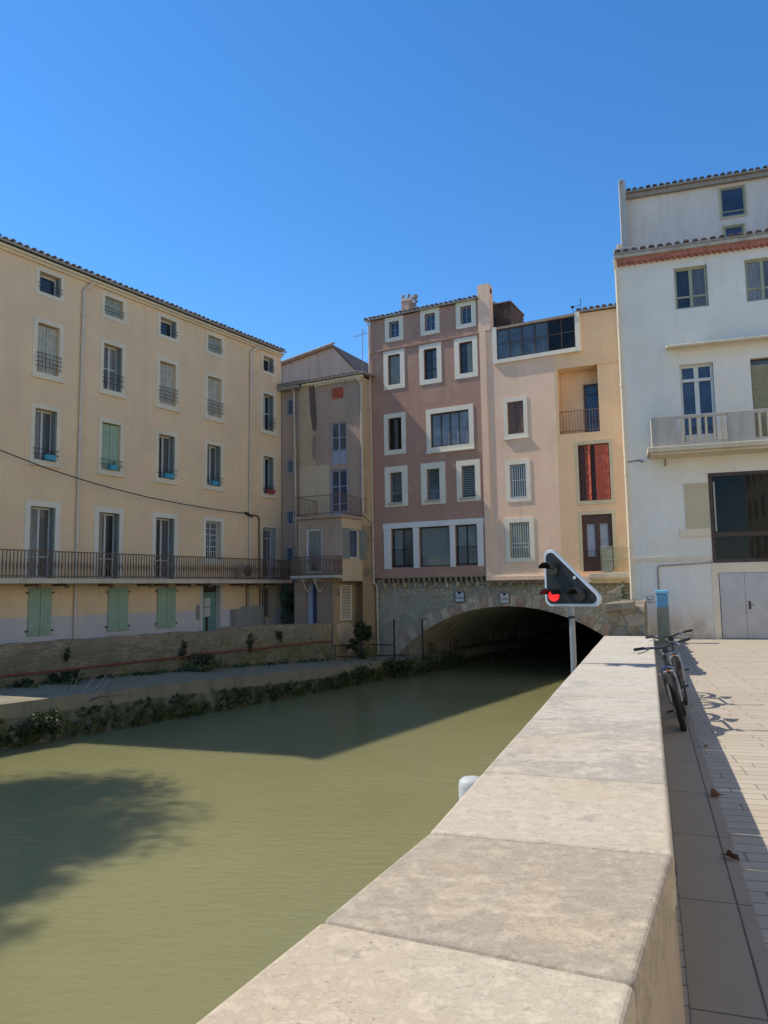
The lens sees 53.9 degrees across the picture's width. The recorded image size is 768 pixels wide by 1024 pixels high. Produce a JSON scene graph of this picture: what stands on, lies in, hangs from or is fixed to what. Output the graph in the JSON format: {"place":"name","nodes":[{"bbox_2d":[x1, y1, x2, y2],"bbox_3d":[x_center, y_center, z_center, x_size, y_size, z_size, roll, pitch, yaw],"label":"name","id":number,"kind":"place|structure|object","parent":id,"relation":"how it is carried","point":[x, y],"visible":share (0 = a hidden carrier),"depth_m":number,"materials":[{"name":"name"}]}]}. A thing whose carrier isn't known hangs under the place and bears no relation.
{"place":"outdoors","nodes":[
{"label":"outdoors","id":0,"kind":"place"},
{"bbox_2d":[0,627,598,749],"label":"quay path","id":1,"kind":"structure","parent":0,"point":[19,706],"depth_m":21.45,"materials":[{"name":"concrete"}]},
{"bbox_2d":[11,677,39,687],"bbox_3d":[-9.389,4.554,19.801,0.726,0.464,0.454,1,-6,-13],"label":"bush","id":2,"kind":"object","parent":1,"relation":"on","point":[27,683],"visible":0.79,"depth_m":19.73,"materials":[{"name":"green plant"}]},
{"bbox_2d":[21,708,64,734],"bbox_3d":[-7.866,4.969,17.672,0.721,0.804,1.607,-1,-6,0],"label":"flowering weed","id":3,"kind":"object","parent":1,"relation":"on","point":[48,727],"visible":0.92,"depth_m":17.36,"materials":[{"name":"green plant"}]},
{"bbox_2d":[46,670,84,684],"bbox_3d":[-8.682,4.572,20.581,0.988,0.568,0.790,-1,-6,0],"label":"bush","id":4,"kind":"object","parent":1,"relation":"on","point":[65,680],"visible":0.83,"depth_m":20.51,"materials":[{"name":"green plant"}]},
{"bbox_2d":[67,669,127,703],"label":"dead branches","id":5,"kind":"object","parent":1,"relation":"on","point":[96,688],"visible":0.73,"depth_m":18.84,"materials":[{"name":"brown plant"}]},
{"bbox_2d":[0,623,331,687],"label":"quay wall","id":6,"kind":"structure","parent":1,"relation":"on","point":[31,657],"depth_m":23.68,"materials":[{"name":"stone"}]},
{"bbox_2d":[0,640,332,677],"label":"pipe","id":7,"kind":"object","parent":6,"relation":"attached to","point":[49,671],"visible":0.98,"depth_m":22.99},
{"bbox_2d":[179,639,187,659],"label":"ivy","id":8,"kind":"object","parent":6,"relation":"attached to","point":[183,651],"visible":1,"depth_m":24.26,"materials":[{"name":"green plant"}]},
{"bbox_2d":[0,657,333,688],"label":"wall foot grass","id":9,"kind":"structure","parent":1,"relation":"on","point":[151,673],"depth_m":23.39,"materials":[{"name":"green plant"}]},
{"bbox_2d":[183,651,223,670],"bbox_3d":[-5.830,4.812,24.219,1.355,0.752,0.933,-1,-6,0],"label":"bush","id":10,"kind":"object","parent":1,"relation":"on","point":[202,665],"visible":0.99,"depth_m":24.18,"materials":[{"name":"green plant"}]},
{"bbox_2d":[0,650,464,746],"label":"bank weeds","id":11,"kind":"object","parent":1,"relation":"on","point":[450,660],"visible":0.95,"depth_m":22.63,"materials":[{"name":"green plant"}]},
{"bbox_2d":[346,621,375,658],"bbox_3d":[-0.964,5.133,29.864,1.224,1.670,0.865,2,-7,-29],"label":"round bush","id":12,"kind":"object","parent":1,"relation":"on","point":[365,634],"visible":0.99,"depth_m":29.89,"materials":[{"name":"green plant"}]},
{"bbox_2d":[335,643,404,659],"bbox_3d":[-0.564,5.585,30.101,2.992,0.700,0.208,2,-6,-24],"label":"path handrail","id":13,"kind":"object","parent":1,"relation":"on","point":[374,644],"visible":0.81,"depth_m":30.07,"materials":[{"name":"black metal"}]},
{"bbox_2d":[344,657,434,668],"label":"bank grass","id":14,"kind":"structure","parent":1,"relation":"on","point":[393,662],"depth_m":29.16,"materials":[{"name":"green plant"}]},
{"bbox_2d":[393,619,423,675],"bbox_3d":[0.977,5.438,30.215,1.311,2.270,0.070,-4,-7,25],"label":"wire fence","id":15,"kind":"object","parent":1,"relation":"on","point":[394,626],"visible":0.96,"depth_m":30.26,"materials":[{"name":"black metal"}]},
{"bbox_2d":[409,624,564,655],"bbox_3d":[6.321,6.532,39.630,0.062,0.566,19.757,-5,-7,32],"label":"tunnel fence","id":16,"kind":"object","parent":1,"relation":"on","point":[515,637],"visible":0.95,"depth_m":34.86,"materials":[{"name":"metal"}]},
{"bbox_2d":[0,637,602,1023],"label":"canal water","id":17,"kind":"structure","parent":0,"point":[194,869],"depth_m":11.06,"materials":[{"name":"liquid"}]},
{"bbox_2d":[459,776,479,799],"bbox_3d":[0.506,2.932,3.984,0.160,2.972,0.160,-1,-6,0],"label":"mooring post","id":18,"kind":"object","parent":17,"relation":"in","point":[466,783],"visible":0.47,"depth_m":4.09,"materials":[{"name":"metal"}]},
{"bbox_2d":[538,550,601,673],"bbox_3d":[2.397,2.702,9.436,0.767,4.493,0.393,-6,-8,42],"label":"canal traffic light","id":19,"kind":"object","parent":17,"relation":"in","point":[567,583],"visible":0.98,"depth_m":9.69,"materials":[{"name":"metal"}]},
{"bbox_2d":[0,0,767,362],"label":"sky","id":20,"kind":"structure","parent":0,"point":[280,173],"materials":[{"name":"blue"}]},
{"bbox_2d":[654,639,767,1023],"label":"pavement","id":21,"kind":"structure","parent":0,"point":[726,681],"depth_m":8.45,"materials":[{"name":"stone"}]},
{"bbox_2d":[196,636,685,1023],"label":"parapet wall","id":22,"kind":"structure","parent":21,"relation":"on","point":[529,878],"depth_m":2.38,"materials":[{"name":"stone"}]},
{"bbox_2d":[604,599,647,635],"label":"old parapet","id":23,"kind":"structure","parent":21,"relation":"on","point":[625,617],"depth_m":14.95,"materials":[{"name":"stone"}]},
{"bbox_2d":[608,581,627,600],"bbox_3d":[7.292,2.629,23.403,0.656,0.974,0.344,-4,-7,29],"label":"creeper","id":24,"kind":"object","parent":23,"relation":"attached to","point":[622,587],"visible":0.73,"depth_m":23.38,"materials":[{"name":"green plant"}]},
{"bbox_2d":[655,590,669,642],"bbox_3d":[8.365,3.126,22.621,0.415,1.579,0.414,-3,-6,19],"label":"information panel","id":25,"kind":"object","parent":21,"relation":"on","point":[663,623],"visible":0.81,"depth_m":22.46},
{"bbox_2d":[613,165,767,638],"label":"white building","id":26,"kind":"structure","parent":21,"relation":"on","point":[690,260],"depth_m":24.62,"materials":[{"name":"paint"}]},
{"bbox_2d":[674,266,707,309],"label":"window","id":27,"kind":"structure","parent":26,"relation":"in","point":[690,284],"depth_m":25.14,"materials":[{"name":"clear glass"}]},
{"bbox_2d":[679,483,710,536],"bbox_3d":[9.981,-0.067,24.315,0.930,1.730,0.070,-3,-6,18],"label":"blocked window","id":28,"kind":"structure","parent":26,"relation":"in","point":[696,496],"depth_m":24.29,"materials":[{"name":"paint"}]},
{"bbox_2d":[679,364,716,441],"bbox_3d":[10.298,-3.469,24.762,1.018,2.768,0.105,-3,-6,18],"label":"balcony door","id":29,"kind":"structure","parent":26,"relation":"in","point":[696,381],"depth_m":24.80,"materials":[{"name":"blue glass"}]},
{"bbox_2d":[718,183,747,219],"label":"window","id":30,"kind":"structure","parent":26,"relation":"in","point":[732,201],"depth_m":27.75,"materials":[{"name":"blue glass"}]},
{"bbox_2d":[719,573,747,637],"bbox_3d":[10.986,2.939,23.733,0.718,2.040,0.042,-3,-6,18],"label":"door","id":31,"kind":"structure","parent":26,"relation":"in","point":[732,585],"depth_m":23.71,"materials":[{"name":"white metal"}]},
{"bbox_2d":[722,222,745,236],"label":"window","id":32,"kind":"structure","parent":26,"relation":"in","point":[734,229],"depth_m":27.64,"materials":[{"name":"blue glass"}]},
{"bbox_2d":[708,470,767,562],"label":"shop window","id":33,"kind":"structure","parent":26,"relation":"in","point":[738,501],"depth_m":23.93,"materials":[{"name":"black glass"}]},
{"bbox_2d":[744,258,767,301],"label":"window","id":34,"kind":"structure","parent":26,"relation":"in","point":[756,271],"depth_m":24.54,"materials":[{"name":"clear glass"}]},
{"bbox_2d":[744,572,767,637],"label":"door","id":35,"kind":"structure","parent":26,"relation":"in","point":[756,583],"depth_m":23.51,"materials":[{"name":"white metal"}]},
{"bbox_2d":[750,358,767,436],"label":"balcony door","id":36,"kind":"structure","parent":26,"relation":"in","point":[759,367],"depth_m":24.17,"materials":[{"name":"wood"}]},
{"bbox_2d":[657,673,767,1023],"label":"pavement border","id":37,"kind":"object","parent":21,"relation":"on","point":[726,953],"visible":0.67,"depth_m":4.06,"materials":[{"name":"stone"}]},
{"bbox_2d":[633,637,689,730],"bbox_3d":[3.630,2.131,9.476,0.674,1.026,1.735,-16,-11,20],"label":"bicycle","id":38,"kind":"object","parent":37,"relation":"on","point":[676,700],"visible":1,"depth_m":9.06,"materials":[{"name":"metal"}]},
{"bbox_2d":[645,629,692,704],"bbox_3d":[4.417,2.314,11.393,0.674,1.026,1.735,-14,-10,19],"label":"bicycle","id":39,"kind":"object","parent":37,"relation":"on","point":[676,662],"visible":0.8,"depth_m":11.01,"materials":[{"name":"metal"}]},
{"bbox_2d":[720,850,739,860],"bbox_3d":[2.156,2.123,4.698,0.060,0.053,0.140,2,-6,-24],"label":"dead leaf","id":40,"kind":"object","parent":37,"relation":"on","point":[729,853],"visible":1,"depth_m":4.68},
{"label":"terrace","id":41,"kind":"structure","parent":0,"visible":0},
{"bbox_2d":[0,234,291,643],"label":"apartment building","id":42,"kind":"structure","parent":41,"relation":"on","point":[141,389],"depth_m":26.41,"materials":[{"name":"beige paint"}]},
{"bbox_2d":[24,588,54,639],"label":"shuttered window","id":43,"kind":"structure","parent":42,"relation":"in","point":[40,599],"depth_m":23.19,"materials":[{"name":"green wood"}]},
{"bbox_2d":[23,499,60,577],"bbox_3d":[-10.744,0.861,23.547,0.305,2.400,1.210,-5,-7,32],"label":"balcony door","id":44,"kind":"structure","parent":42,"relation":"in","point":[39,530],"depth_m":23.72,"materials":[{"name":"grey glass"}]},
{"bbox_2d":[28,402,61,468],"bbox_3d":[-10.757,-2.394,23.862,0.388,1.960,1.100,-5,-7,32],"label":"window","id":45,"kind":"structure","parent":42,"relation":"in","point":[44,435],"depth_m":24.00,"materials":[{"name":"grey glass"}]},
{"bbox_2d":[31,316,63,383],"bbox_3d":[-10.744,-5.158,24.114,0.258,1.950,1.120,-5,-7,32],"label":"shuttered window","id":46,"kind":"structure","parent":42,"relation":"in","point":[44,361],"depth_m":24.16,"materials":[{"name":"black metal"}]},
{"bbox_2d":[44,451,55,460],"bbox_3d":[-10.523,-1.785,23.788,0.140,0.307,0.360,-5,-7,32],"label":"flower box","id":47,"kind":"object","parent":42,"relation":"attached to","point":[50,456],"visible":1,"depth_m":23.75,"materials":[{"name":"blue plastic"}]},
{"bbox_2d":[35,265,64,303],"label":"window","id":48,"kind":"structure","parent":42,"relation":"in","point":[47,287],"depth_m":24.46,"materials":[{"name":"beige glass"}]},
{"bbox_2d":[93,506,123,578],"bbox_3d":[-9.429,1.055,25.613,0.305,2.400,1.190,-5,-7,32],"label":"balcony door","id":49,"kind":"structure","parent":42,"relation":"in","point":[107,527],"depth_m":25.80,"materials":[{"name":"grey glass"}]},
{"bbox_2d":[96,417,124,477],"bbox_3d":[-9.369,-2.206,25.886,0.219,1.960,1.100,-5,-7,32],"label":"shuttered window","id":50,"kind":"structure","parent":42,"relation":"in","point":[108,435],"depth_m":25.92,"materials":[{"name":"wood"}]},
{"bbox_2d":[98,337,126,399],"bbox_3d":[-9.492,-4.959,26.222,0.369,1.950,1.120,-5,-7,32],"label":"window","id":51,"kind":"structure","parent":42,"relation":"in","point":[111,383],"depth_m":26.38,"materials":[{"name":"white glass"}]},
{"bbox_2d":[101,290,126,324],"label":"shuttered window","id":52,"kind":"structure","parent":42,"relation":"in","point":[110,309],"depth_m":26.43,"materials":[{"name":"paint"}]},
{"bbox_2d":[105,587,130,634],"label":"shuttered window","id":53,"kind":"structure","parent":42,"relation":"in","point":[117,596],"depth_m":25.62,"materials":[{"name":"green wood"}]},
{"bbox_2d":[0,450,252,517],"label":"overhead cable","id":54,"kind":"object","parent":42,"relation":"attached to","point":[250,515],"visible":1,"depth_m":25.52,"materials":[{"name":"rubber"}]},
{"bbox_2d":[151,512,177,578],"bbox_3d":[-8.125,1.247,27.670,0.305,2.400,1.230,-5,-7,32],"label":"balcony door","id":55,"kind":"structure","parent":42,"relation":"in","point":[164,531],"depth_m":27.88,"materials":[{"name":"grey glass"}]},
{"bbox_2d":[154,587,177,630],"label":"shuttered window","id":56,"kind":"structure","parent":42,"relation":"in","point":[166,596],"depth_m":27.39,"materials":[{"name":"green wood"}]},
{"bbox_2d":[154,429,178,484],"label":"window","id":57,"kind":"structure","parent":42,"relation":"in","point":[165,459],"depth_m":28.19,"materials":[{"name":"beige glass"}]},
{"bbox_2d":[155,355,179,412],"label":"shuttered window","id":58,"kind":"structure","parent":42,"relation":"in","point":[164,373],"depth_m":28.30,"materials":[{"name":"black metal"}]},
{"bbox_2d":[157,312,179,343],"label":"window","id":59,"kind":"structure","parent":42,"relation":"in","point":[165,330],"depth_m":28.63,"materials":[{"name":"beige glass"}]},
{"bbox_2d":[203,586,215,630],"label":"door","id":60,"kind":"structure","parent":42,"relation":"in","point":[209,593],"depth_m":29.53,"materials":[{"name":"wood"}]},
{"bbox_2d":[203,440,224,491],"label":"window","id":61,"kind":"structure","parent":42,"relation":"in","point":[212,457],"depth_m":30.22,"materials":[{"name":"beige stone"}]},
{"bbox_2d":[203,516,224,564],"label":"window","id":62,"kind":"structure","parent":42,"relation":"in","point":[210,529],"depth_m":29.83,"materials":[{"name":"beige glass"}]},
{"bbox_2d":[205,330,223,358],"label":"shuttered window","id":63,"kind":"structure","parent":42,"relation":"in","point":[211,344],"depth_m":30.53,"materials":[{"name":"beige wood"}]},
{"bbox_2d":[204,371,224,423],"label":"shuttered window","id":64,"kind":"structure","parent":42,"relation":"in","point":[212,402],"depth_m":30.36,"materials":[{"name":"beige wood"}]},
{"bbox_2d":[238,564,254,579],"bbox_3d":[-5.565,2.434,30.583,0.296,0.620,0.720,-5,-7,32],"label":"air conditioner","id":65,"kind":"object","parent":42,"relation":"on","point":[246,571],"visible":0.48,"depth_m":30.46,"materials":[{"name":"white metal"}]},
{"bbox_2d":[261,586,273,619],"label":"window","id":66,"kind":"structure","parent":42,"relation":"in","point":[267,588],"depth_m":32.36,"materials":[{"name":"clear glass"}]},
{"bbox_2d":[261,351,275,377],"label":"window","id":67,"kind":"structure","parent":42,"relation":"in","point":[268,367],"depth_m":33.46,"materials":[{"name":"clear glass"}]},
{"bbox_2d":[260,389,276,436],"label":"window","id":68,"kind":"structure","parent":42,"relation":"in","point":[268,404],"depth_m":33.27,"materials":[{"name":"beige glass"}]},
{"bbox_2d":[260,452,276,498],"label":"window","id":69,"kind":"structure","parent":42,"relation":"in","point":[268,466],"depth_m":32.99,"materials":[{"name":"clear glass"}]},
{"bbox_2d":[261,526,277,578],"bbox_3d":[-5.036,1.762,32.520,0.305,2.280,1.020,-5,-7,32],"label":"balcony door","id":70,"kind":"structure","parent":42,"relation":"in","point":[271,535],"depth_m":32.76,"materials":[{"name":"grey glass"}]},
{"bbox_2d":[278,583,293,623],"bbox_3d":[-3.921,4.063,31.808,1.011,2.188,0.998,4,-8,-40],"label":"shrub","id":71,"kind":"object","parent":41,"relation":"on","point":[288,598],"visible":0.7,"depth_m":31.70,"materials":[{"name":"green plant"}]},
{"bbox_2d":[281,342,368,382],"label":"gabled house","id":72,"kind":"structure","parent":41,"relation":"on","point":[327,359],"depth_m":40.46,"materials":[{"name":"paint"}]},
{"bbox_2d":[276,370,377,659],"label":"corner house","id":73,"kind":"structure","parent":41,"relation":"on","point":[326,537],"depth_m":31.85,"materials":[{"name":"beige paint"}]},
{"bbox_2d":[286,547,292,562],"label":"window","id":74,"kind":"structure","parent":73,"relation":"in","point":[290,551],"depth_m":32.99,"materials":[{"name":"blue glass"}]},
{"bbox_2d":[287,399,292,414],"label":"window","id":75,"kind":"structure","parent":73,"relation":"in","point":[289,403],"depth_m":33.65,"materials":[{"name":"blue glass"}]},
{"bbox_2d":[287,459,292,473],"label":"window","id":76,"kind":"structure","parent":73,"relation":"in","point":[289,463],"depth_m":33.40,"materials":[{"name":"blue glass"}]},
{"bbox_2d":[287,511,292,524],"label":"window","id":77,"kind":"structure","parent":73,"relation":"in","point":[289,513],"depth_m":33.15,"materials":[{"name":"blue glass"}]},
{"bbox_2d":[308,584,316,623],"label":"door","id":78,"kind":"structure","parent":73,"relation":"in","point":[312,595],"depth_m":30.31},
{"bbox_2d":[304,526,323,572],"bbox_3d":[-2.789,1.531,30.385,0.930,1.850,0.115,-4,-7,28],"label":"balcony door","id":79,"kind":"structure","parent":73,"relation":"in","point":[315,535],"depth_m":30.44,"materials":[{"name":"grey glass"}]},
{"bbox_2d":[330,468,347,514],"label":"balcony door","id":80,"kind":"structure","parent":73,"relation":"in","point":[338,477],"depth_m":32.01,"materials":[{"name":"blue glass"}]},
{"bbox_2d":[332,422,346,464],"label":"window","id":81,"kind":"structure","parent":73,"relation":"in","point":[339,451],"depth_m":32.21,"materials":[{"name":"grey glass"}]},
{"bbox_2d":[342,528,366,559],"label":"window","id":82,"kind":"structure","parent":73,"relation":"in","point":[350,536],"depth_m":30.76,"materials":[{"name":"grey glass"}]},
{"label":"ground","id":83,"kind":"structure","parent":0,"visible":0},
{"bbox_2d":[376,576,630,655],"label":"stone bridge","id":84,"kind":"structure","parent":83,"relation":"on","point":[479,613],"depth_m":31.17,"materials":[{"name":"grey stone"}]},
{"bbox_2d":[362,294,496,653],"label":"bridge house","id":85,"kind":"structure","parent":84,"relation":"on","point":[427,499],"depth_m":31.21,"materials":[{"name":"pink paint"}]},
{"bbox_2d":[383,349,404,390],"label":"window","id":86,"kind":"structure","parent":85,"relation":"in","point":[397,362],"depth_m":32.26,"materials":[{"name":"clear glass"}]},
{"bbox_2d":[385,315,403,342],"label":"window","id":87,"kind":"structure","parent":85,"relation":"in","point":[396,329],"depth_m":32.44,"materials":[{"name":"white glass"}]},
{"bbox_2d":[384,412,405,455],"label":"window","id":88,"kind":"structure","parent":85,"relation":"in","point":[397,426],"depth_m":32.01,"materials":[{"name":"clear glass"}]},
{"bbox_2d":[384,465,407,506],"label":"window","id":89,"kind":"structure","parent":85,"relation":"in","point":[399,480],"depth_m":31.78,"materials":[{"name":"grey glass"}]},
{"bbox_2d":[392,528,413,567],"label":"window","id":90,"kind":"structure","parent":85,"relation":"in","point":[402,553],"depth_m":31.41,"materials":[{"name":"grey glass"}]},
{"bbox_2d":[420,307,439,335],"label":"window","id":91,"kind":"structure","parent":85,"relation":"in","point":[432,321],"depth_m":31.67,"materials":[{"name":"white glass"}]},
{"bbox_2d":[419,342,441,384],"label":"window","id":92,"kind":"structure","parent":85,"relation":"in","point":[433,360],"depth_m":31.50,"materials":[{"name":"clear glass"}]},
{"bbox_2d":[421,461,445,504],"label":"window","id":93,"kind":"structure","parent":85,"relation":"in","point":[436,477],"depth_m":30.99,"materials":[{"name":"grey glass"}]},
{"bbox_2d":[420,526,449,566],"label":"window","id":94,"kind":"structure","parent":85,"relation":"in","point":[435,541],"depth_m":30.75,"materials":[{"name":"grey glass"}]},
{"bbox_2d":[426,404,474,453],"bbox_3d":[2.684,-3.370,30.762,2.140,1.850,0.185,-4,-7,28],"label":"window","id":95,"kind":"structure","parent":85,"relation":"in","point":[451,431],"depth_m":30.79,"materials":[{"name":"grey glass"}]},
{"bbox_2d":[455,299,475,329],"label":"window","id":96,"kind":"structure","parent":85,"relation":"in","point":[468,313],"depth_m":30.91,"materials":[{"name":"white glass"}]},
{"bbox_2d":[454,335,477,379],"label":"window","id":97,"kind":"structure","parent":85,"relation":"in","point":[468,351],"depth_m":30.74,"materials":[{"name":"clear glass"}]},
{"bbox_2d":[456,525,477,565],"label":"window","id":98,"kind":"structure","parent":85,"relation":"in","point":[466,549],"depth_m":30.09,"materials":[{"name":"grey glass"}]},
{"bbox_2d":[456,459,480,501],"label":"window","id":99,"kind":"structure","parent":85,"relation":"in","point":[471,474],"depth_m":30.26,"materials":[{"name":"white glass"}]},
{"bbox_2d":[455,592,464,601],"bbox_3d":[3.026,3.397,30.185,0.400,0.420,0.033,-4,-7,28],"label":"headroom sign","id":100,"kind":"object","parent":84,"relation":"attached to","point":[459,597],"visible":1,"depth_m":30.17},
{"bbox_2d":[499,593,509,603],"bbox_3d":[4.679,3.341,29.309,0.400,0.420,0.033,-4,-7,28],"label":"headroom sign","id":101,"kind":"object","parent":84,"relation":"attached to","point":[504,597],"visible":1,"depth_m":29.30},
{"bbox_2d":[477,283,581,580],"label":"bridge house","id":102,"kind":"structure","parent":84,"relation":"on","point":[520,477],"depth_m":29.26,"materials":[{"name":"paint"}]},
{"bbox_2d":[494,300,524,326],"bbox_3d":[5.379,-7.886,32.117,0.710,1.530,1.910,-4,-7,28],"label":"roof cabin","id":103,"kind":"object","parent":102,"relation":"on","point":[509,312],"visible":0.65,"depth_m":31.41,"materials":[{"name":"paint"}]},
{"bbox_2d":[503,396,528,440],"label":"shuttered window","id":104,"kind":"structure","parent":102,"relation":"in","point":[517,411],"depth_m":29.50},
{"bbox_2d":[505,459,530,502],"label":"window","id":105,"kind":"structure","parent":102,"relation":"in","point":[520,474],"depth_m":29.26,"materials":[{"name":"white glass"}]},
{"bbox_2d":[505,517,534,561],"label":"window","id":106,"kind":"structure","parent":102,"relation":"in","point":[522,534],"depth_m":29.03,"materials":[{"name":"grey glass"}]},
{"bbox_2d":[492,312,581,364],"bbox_3d":[5.889,-6.717,29.351,3.460,1.500,0.240,-4,-7,28],"label":"studio window","id":107,"kind":"structure","parent":102,"relation":"in","point":[561,334],"depth_m":29.27,"materials":[{"name":"glass"}]},
{"bbox_2d":[554,303,629,583],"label":"bridge house","id":108,"kind":"structure","parent":84,"relation":"on","point":[593,522],"depth_m":28.12,"materials":[{"name":"paint"}]},
{"bbox_2d":[583,383,599,431],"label":"loggia door","id":109,"kind":"structure","parent":108,"relation":"in","point":[591,400],"depth_m":28.93,"materials":[{"name":"blue glass"}]},
{"bbox_2d":[574,439,614,504],"bbox_3d":[7.823,-1.472,28.054,1.400,2.400,0.238,-3,-6,22],"label":"shuttered window","id":110,"kind":"structure","parent":108,"relation":"in","point":[594,468],"depth_m":28.01,"materials":[{"name":"wood"}]},
{"bbox_2d":[577,509,617,571],"bbox_3d":[7.864,1.057,27.773,1.370,2.230,0.231,-3,-6,22],"label":"balcony door","id":111,"kind":"structure","parent":108,"relation":"in","point":[598,531],"depth_m":27.84,"materials":[{"name":"wood"}]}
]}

